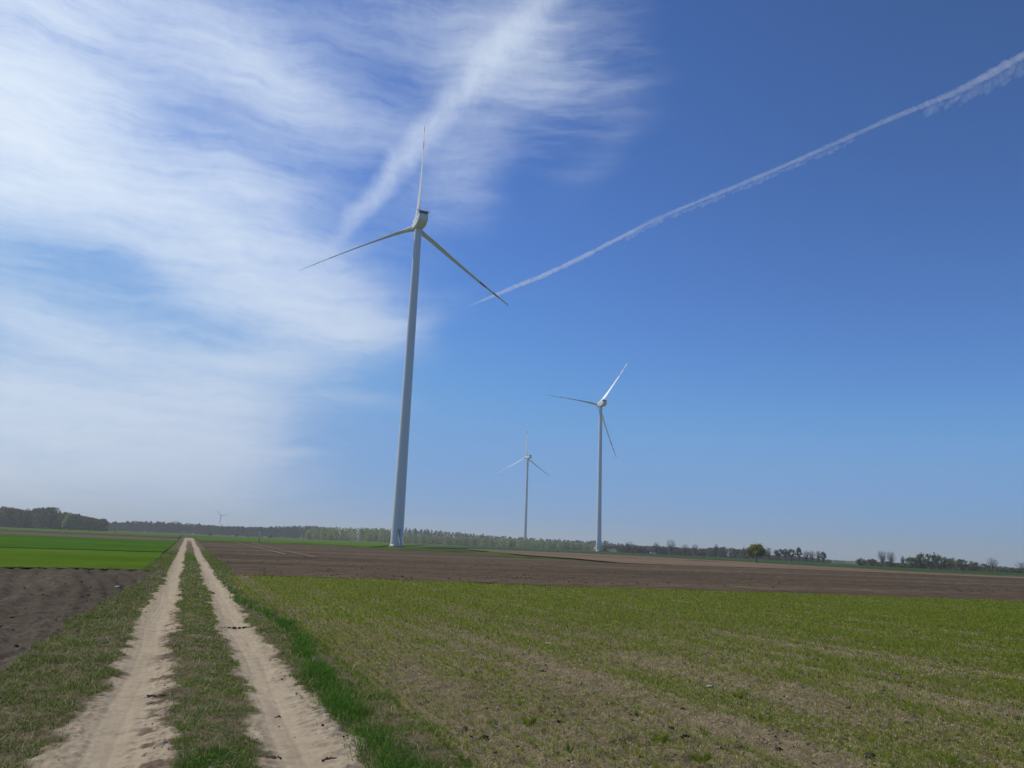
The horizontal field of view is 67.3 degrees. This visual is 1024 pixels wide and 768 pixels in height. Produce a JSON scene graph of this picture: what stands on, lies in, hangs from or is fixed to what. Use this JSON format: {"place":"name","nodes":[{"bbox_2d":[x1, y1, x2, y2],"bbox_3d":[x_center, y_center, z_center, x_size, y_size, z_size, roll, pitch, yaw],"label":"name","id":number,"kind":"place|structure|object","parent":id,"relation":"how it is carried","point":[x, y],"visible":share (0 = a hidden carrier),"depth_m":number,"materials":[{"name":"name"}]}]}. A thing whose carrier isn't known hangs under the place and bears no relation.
{"place":"outdoors","nodes":[
{"label":"outdoors","id":0,"kind":"place"},
{"bbox_2d":[0,565,159,674],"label":"ploughed field","id":1,"kind":"structure","parent":0,"point":[34,621],"depth_m":20.45,"materials":[{"name":"brown soil"}]},
{"bbox_2d":[0,548,162,569],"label":"light green field","id":2,"kind":"structure","parent":0,"point":[29,557],"depth_m":50.61,"materials":[{"name":"green plant"}]},
{"bbox_2d":[0,566,156,570],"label":"field edge grass","id":3,"kind":"structure","parent":2,"relation":"on","point":[135,569],"depth_m":37.35,"materials":[{"name":"green plant"}]},
{"bbox_2d":[0,567,168,767],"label":"verge grass","id":4,"kind":"structure","parent":0,"point":[90,615],"depth_m":9.90,"materials":[{"name":"green plant"}]},
{"bbox_2d":[0,534,177,551],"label":"dark green field","id":5,"kind":"structure","parent":0,"point":[34,541],"depth_m":104.01,"materials":[{"name":"green plant"}]},
{"bbox_2d":[0,531,177,539],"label":"grey soil field","id":6,"kind":"structure","parent":0,"point":[79,535],"depth_m":213.17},
{"bbox_2d":[0,527,181,537],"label":"green field","id":7,"kind":"structure","parent":0,"point":[93,532],"depth_m":373.80,"materials":[{"name":"green plant"}]},
{"bbox_2d":[0,507,108,530],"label":"wood","id":8,"kind":"object","parent":7,"relation":"on","point":[42,518],"visible":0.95,"depth_m":593.08,"materials":[{"name":"green plant"}]},
{"bbox_2d":[62,512,71,528],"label":"pale birch","id":9,"kind":"object","parent":7,"relation":"on","point":[66,517],"visible":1,"depth_m":547.06,"materials":[{"name":"green plant"}]},
{"bbox_2d":[184,551,197,561],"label":"ridge grass","id":10,"kind":"structure","parent":0,"point":[189,557],"depth_m":61.84,"materials":[{"name":"green plant"}]},
{"bbox_2d":[157,561,272,767],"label":"grass","id":11,"kind":"structure","parent":0,"point":[190,681],"depth_m":9.40,"materials":[{"name":"green plant"}]},
{"bbox_2d":[167,700,263,767],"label":"clover grass","id":12,"kind":"structure","parent":0,"point":[195,765],"depth_m":6.13,"materials":[{"name":"green plant"}]},
{"bbox_2d":[0,538,464,767],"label":"dirt track","id":13,"kind":"structure","parent":0,"point":[122,711],"depth_m":8.02,"materials":[{"name":"beige soil"}]},
{"bbox_2d":[146,694,165,697],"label":"earth lumps","id":14,"kind":"object","parent":13,"relation":"on","point":[153,695],"visible":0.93,"depth_m":8.53,"materials":[{"name":"brown soil"}]},
{"bbox_2d":[144,541,180,569],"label":"verge grass","id":15,"kind":"structure","parent":13,"relation":"on","point":[166,558],"depth_m":51.84,"materials":[{"name":"green plant"}]},
{"bbox_2d":[196,541,233,571],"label":"edge grass","id":16,"kind":"structure","parent":13,"relation":"on","point":[215,562],"depth_m":52.89,"materials":[{"name":"green plant"}]},
{"bbox_2d":[224,626,247,628],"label":"earth lumps","id":17,"kind":"object","parent":13,"relation":"on","point":[235,627],"visible":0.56,"depth_m":15.57,"materials":[{"name":"brown soil"}]},
{"bbox_2d":[0,560,485,767],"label":"dry stalks","id":18,"kind":"object","parent":13,"relation":"on","point":[156,583],"visible":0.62,"depth_m":10.52,"materials":[{"name":"plant"}]},
{"bbox_2d":[321,757,336,760],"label":"earth lumps","id":19,"kind":"object","parent":13,"relation":"on","point":[326,758],"visible":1,"depth_m":6.40,"materials":[{"name":"brown soil"}]},
{"bbox_2d":[345,677,365,686],"bbox_3d":[-1.964,3.728,9.616,0.361,0.135,0.279,4,-12,-7],"label":"weed clump","id":20,"kind":"object","parent":13,"relation":"on","point":[353,682],"visible":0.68,"depth_m":9.60,"materials":[{"name":"green plant"}]},
{"bbox_2d":[195,537,424,546],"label":"bright green field","id":21,"kind":"structure","parent":0,"point":[353,543],"depth_m":334.38,"materials":[{"name":"green plant"}]},
{"bbox_2d":[224,583,451,767],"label":"lush grass","id":22,"kind":"structure","parent":0,"point":[323,671],"depth_m":8.27,"materials":[{"name":"green plant"}]},
{"bbox_2d":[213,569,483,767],"bbox_3d":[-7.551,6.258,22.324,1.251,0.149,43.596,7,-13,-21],"label":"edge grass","id":23,"kind":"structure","parent":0,"point":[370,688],"depth_m":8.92,"materials":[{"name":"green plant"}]},
{"bbox_2d":[262,542,532,557],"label":"grass bank","id":24,"kind":"structure","parent":0,"point":[460,551],"depth_m":177.51,"materials":[{"name":"green plant"}]},
{"bbox_2d":[0,530,1022,598],"bbox_3d":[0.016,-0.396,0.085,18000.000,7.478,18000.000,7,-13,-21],"label":"ground","id":25,"kind":"structure","parent":0,"point":[425,546],"depth_m":275.43,"materials":[{"name":"brown soil"}]},
{"bbox_2d":[170,521,178,530],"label":"bare tree","id":26,"kind":"object","parent":25,"relation":"on","point":[174,526],"visible":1,"depth_m":883.96,"materials":[{"name":"grey plant"}]},
{"bbox_2d":[107,521,330,537],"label":"pine wood","id":27,"kind":"object","parent":25,"relation":"on","point":[199,528],"visible":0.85,"depth_m":1004.16,"materials":[{"name":"green plant"}]},
{"bbox_2d":[299,125,508,546],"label":"wind turbine","id":28,"kind":"object","parent":25,"relation":"on","point":[420,220],"visible":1,"depth_m":268.50,"materials":[{"name":"paint"}]},
{"bbox_2d":[304,527,611,550],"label":"young wood","id":29,"kind":"object","parent":25,"relation":"on","point":[333,534],"visible":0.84,"depth_m":790.66,"materials":[{"name":"green plant"}]},
{"bbox_2d":[362,527,670,548],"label":"pine ridge","id":30,"kind":"object","parent":25,"relation":"on","point":[427,532],"visible":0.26,"depth_m":1244.79,"materials":[{"name":"green plant"}]},
{"bbox_2d":[500,437,546,539],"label":"wind turbine","id":31,"kind":"object","parent":25,"relation":"on","point":[529,457],"visible":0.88,"depth_m":992.48,"materials":[{"name":"paint"}]},
{"bbox_2d":[832,560,1010,568],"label":"woods","id":32,"kind":"object","parent":25,"relation":"on","point":[884,563],"visible":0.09,"depth_m":1349.44,"materials":[{"name":"green plant"}]},
{"bbox_2d":[0,0,1023,567],"label":"sky","id":33,"kind":"structure","parent":0,"point":[795,227],"materials":[{"name":"blue"}]},
{"bbox_2d":[199,541,1023,600],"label":"ploughed field","id":34,"kind":"structure","parent":0,"point":[388,565],"depth_m":65.92,"materials":[{"name":"brown soil"}]},
{"bbox_2d":[251,542,314,556],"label":"wheel mark","id":35,"kind":"object","parent":34,"relation":"on","point":[284,550],"visible":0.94,"depth_m":107.46,"materials":[{"name":"soil"}]},
{"bbox_2d":[227,574,1023,767],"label":"crop field","id":36,"kind":"structure","parent":0,"point":[516,759],"depth_m":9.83,"materials":[{"name":"plant"}]},
{"bbox_2d":[520,715,538,724],"bbox_3d":[0.170,3.474,7.984,0.294,0.102,0.292,1,-12,7],"label":"crop tuft","id":37,"kind":"object","parent":36,"relation":"on","point":[532,721],"visible":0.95,"depth_m":7.95,"materials":[{"name":"green plant"}]},
{"bbox_2d":[566,744,576,752],"bbox_3d":[0.522,3.254,6.903,0.124,0.102,0.104,7,-13,-21],"label":"weed clump","id":38,"kind":"object","parent":36,"relation":"on","point":[569,747],"visible":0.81,"depth_m":6.89,"materials":[{"name":"green plant"}]},
{"bbox_2d":[261,583,1023,767],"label":"earth crumbs","id":39,"kind":"object","parent":36,"relation":"on","point":[495,751],"visible":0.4,"depth_m":9.33,"materials":[{"name":"brown soil"}]},
{"bbox_2d":[651,731,670,742],"bbox_3d":[1.440,3.417,7.459,0.286,0.101,0.305,7,-13,-21],"label":"crop tuft","id":40,"kind":"object","parent":36,"relation":"on","point":[663,738],"visible":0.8,"depth_m":7.43,"materials":[{"name":"green plant"}]},
{"bbox_2d":[691,748,712,761],"bbox_3d":[1.694,3.309,6.840,0.288,0.099,0.281,12,-16,-39],"label":"crop tuft","id":41,"kind":"object","parent":36,"relation":"on","point":[704,757],"visible":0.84,"depth_m":6.83,"materials":[{"name":"green plant"}]},
{"bbox_2d":[731,691,745,698],"bbox_3d":[2.875,3.968,9.855,0.304,0.101,0.266,0,-12,10],"label":"crop tuft","id":42,"kind":"object","parent":36,"relation":"on","point":[735,695],"visible":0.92,"depth_m":9.84,"materials":[{"name":"green plant"}]},
{"bbox_2d":[756,712,773,720],"bbox_3d":[2.807,3.704,8.560,0.303,0.101,0.227,7,-13,-21],"label":"crop tuft","id":43,"kind":"object","parent":36,"relation":"on","point":[762,717],"visible":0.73,"depth_m":8.56,"materials":[{"name":"green plant"}]},
{"bbox_2d":[864,752,875,758],"bbox_3d":[3.300,3.438,7.114,0.114,0.052,0.145,-2,-13,20],"label":"soil clod","id":44,"kind":"object","parent":36,"relation":"on","point":[867,754],"visible":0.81,"depth_m":7.10,"materials":[{"name":"brown soil"}]},
{"bbox_2d":[935,754,959,763],"bbox_3d":[3.956,3.418,7.010,0.269,0.100,0.300,-6,-14,33],"label":"crop tuft","id":45,"kind":"object","parent":36,"relation":"on","point":[952,759],"visible":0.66,"depth_m":7.00,"materials":[{"name":"green plant"}]},
{"bbox_2d":[410,546,1023,576],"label":"dull green field","id":46,"kind":"structure","parent":0,"point":[896,568],"depth_m":338.19,"materials":[{"name":"green plant"}]},
{"bbox_2d":[549,364,626,551],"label":"wind turbine","id":47,"kind":"object","parent":46,"relation":"on","point":[601,403],"visible":1,"depth_m":604.86,"materials":[{"name":"paint"}]},
{"bbox_2d":[668,539,674,552],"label":"bare tree","id":48,"kind":"object","parent":46,"relation":"on","point":[671,548],"visible":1,"depth_m":536.52,"materials":[{"name":"grey plant"}]},
{"bbox_2d":[692,544,698,553],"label":"bare tree","id":49,"kind":"object","parent":46,"relation":"on","point":[695,550],"visible":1,"depth_m":532.84,"materials":[{"name":"grey plant"}]},
{"bbox_2d":[601,545,831,562],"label":"thicket","id":50,"kind":"object","parent":46,"relation":"on","point":[707,552],"visible":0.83,"depth_m":576.21,"materials":[{"name":"green plant"}]},
{"bbox_2d":[713,544,719,554],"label":"bare tree","id":51,"kind":"object","parent":46,"relation":"on","point":[716,547],"visible":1,"depth_m":529.57,"materials":[{"name":"grey plant"}]},
{"bbox_2d":[732,548,740,557],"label":"pollard willow","id":52,"kind":"object","parent":46,"relation":"on","point":[736,551],"visible":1,"depth_m":525.36,"materials":[{"name":"grey plant"}]},
{"bbox_2d":[741,547,747,554],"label":"pollard willow","id":53,"kind":"object","parent":46,"relation":"on","point":[743,550],"visible":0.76,"depth_m":524.13,"materials":[{"name":"grey plant"}]},
{"bbox_2d":[745,543,767,561],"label":"lone tree","id":54,"kind":"object","parent":46,"relation":"on","point":[756,550],"visible":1,"depth_m":278.97,"materials":[{"name":"green plant"}]},
{"bbox_2d":[764,546,771,559],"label":"bare tree","id":55,"kind":"object","parent":46,"relation":"on","point":[769,553],"visible":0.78,"depth_m":445.37,"materials":[{"name":"grey plant"}]},
{"bbox_2d":[773,549,781,560],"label":"pollard willow","id":56,"kind":"object","parent":46,"relation":"on","point":[777,553],"visible":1,"depth_m":444.19,"materials":[{"name":"grey plant"}]},
{"bbox_2d":[780,549,788,560],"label":"pollard willow","id":57,"kind":"object","parent":46,"relation":"on","point":[783,553],"visible":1,"depth_m":442.13,"materials":[{"name":"grey plant"}]},
{"bbox_2d":[787,549,795,561],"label":"pollard willow","id":58,"kind":"object","parent":46,"relation":"on","point":[791,555],"visible":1,"depth_m":440.96,"materials":[{"name":"grey plant"}]},
{"bbox_2d":[796,547,801,561],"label":"pollard willow","id":59,"kind":"object","parent":46,"relation":"on","point":[798,550],"visible":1,"depth_m":440.07,"materials":[{"name":"grey plant"}]},
{"bbox_2d":[808,550,815,560],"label":"bare tree","id":60,"kind":"object","parent":46,"relation":"on","point":[812,554],"visible":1,"depth_m":437.37,"materials":[{"name":"grey plant"}]},
{"bbox_2d":[819,552,826,562],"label":"pollard willow","id":61,"kind":"object","parent":46,"relation":"on","point":[822,555],"visible":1,"depth_m":435.13,"materials":[{"name":"grey plant"}]},
{"bbox_2d":[856,558,866,565],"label":"hedge bush","id":62,"kind":"object","parent":46,"relation":"on","point":[858,562],"visible":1,"depth_m":369.49,"materials":[{"name":"green plant"}]},
{"bbox_2d":[865,558,876,565],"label":"hedge bush","id":63,"kind":"object","parent":46,"relation":"on","point":[870,561],"visible":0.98,"depth_m":373.73,"materials":[{"name":"green plant"}]},
{"bbox_2d":[877,551,887,566],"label":"bare tree","id":64,"kind":"object","parent":46,"relation":"on","point":[882,559],"visible":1,"depth_m":379.30,"materials":[{"name":"grey plant"}]},
{"bbox_2d":[886,552,894,565],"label":"bare tree","id":65,"kind":"object","parent":46,"relation":"on","point":[891,560],"visible":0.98,"depth_m":377.70,"materials":[{"name":"grey plant"}]},
{"bbox_2d":[904,557,919,567],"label":"hedge bush","id":66,"kind":"object","parent":46,"relation":"on","point":[910,560],"visible":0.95,"depth_m":366.93,"materials":[{"name":"green plant"}]},
{"bbox_2d":[916,552,925,564],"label":"hedge bush","id":67,"kind":"object","parent":46,"relation":"on","point":[919,557],"visible":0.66,"depth_m":372.36,"materials":[{"name":"green plant"}]},
{"bbox_2d":[921,552,938,568],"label":"hedge bush","id":68,"kind":"object","parent":46,"relation":"on","point":[927,562],"visible":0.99,"depth_m":356.56,"materials":[{"name":"green plant"}]},
{"bbox_2d":[857,562,1023,572],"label":"hedge scrub","id":69,"kind":"object","parent":46,"relation":"on","point":[923,566],"visible":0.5,"depth_m":371.02,"materials":[{"name":"green plant"}]},
{"bbox_2d":[934,554,946,568],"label":"hedge bush","id":70,"kind":"object","parent":46,"relation":"on","point":[941,564],"visible":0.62,"depth_m":361.32,"materials":[{"name":"green plant"}]},
{"bbox_2d":[946,557,955,569],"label":"hedge bush","id":71,"kind":"object","parent":46,"relation":"on","point":[950,563],"visible":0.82,"depth_m":366.11,"materials":[{"name":"green plant"}]},
{"bbox_2d":[954,559,968,570],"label":"hedge bush","id":72,"kind":"object","parent":46,"relation":"on","point":[960,562],"visible":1,"depth_m":350.88,"materials":[{"name":"green plant"}]},
{"bbox_2d":[966,561,979,570],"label":"hedge bush","id":73,"kind":"object","parent":46,"relation":"on","point":[975,566],"visible":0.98,"depth_m":355.15,"materials":[{"name":"green plant"}]},
{"bbox_2d":[979,563,990,570],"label":"hedge bush","id":74,"kind":"object","parent":46,"relation":"on","point":[985,566],"visible":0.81,"depth_m":359.41,"materials":[{"name":"green plant"}]},
{"bbox_2d":[986,558,997,569],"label":"bare tree","id":75,"kind":"object","parent":46,"relation":"on","point":[993,564],"visible":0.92,"depth_m":357.32,"materials":[{"name":"grey plant"}]},
{"bbox_2d":[992,566,1007,571],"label":"hedge bush","id":76,"kind":"object","parent":46,"relation":"on","point":[1000,568],"visible":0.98,"depth_m":342.54,"materials":[{"name":"green plant"}]},
{"bbox_2d":[1007,567,1021,572],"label":"hedge bush","id":77,"kind":"object","parent":46,"relation":"on","point":[1010,569],"visible":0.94,"depth_m":347.30,"materials":[{"name":"green plant"}]},
{"bbox_2d":[468,549,1023,578],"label":"pale soil field","id":78,"kind":"structure","parent":0,"point":[649,560],"depth_m":180.73,"materials":[{"name":"brown soil"}]}
]}

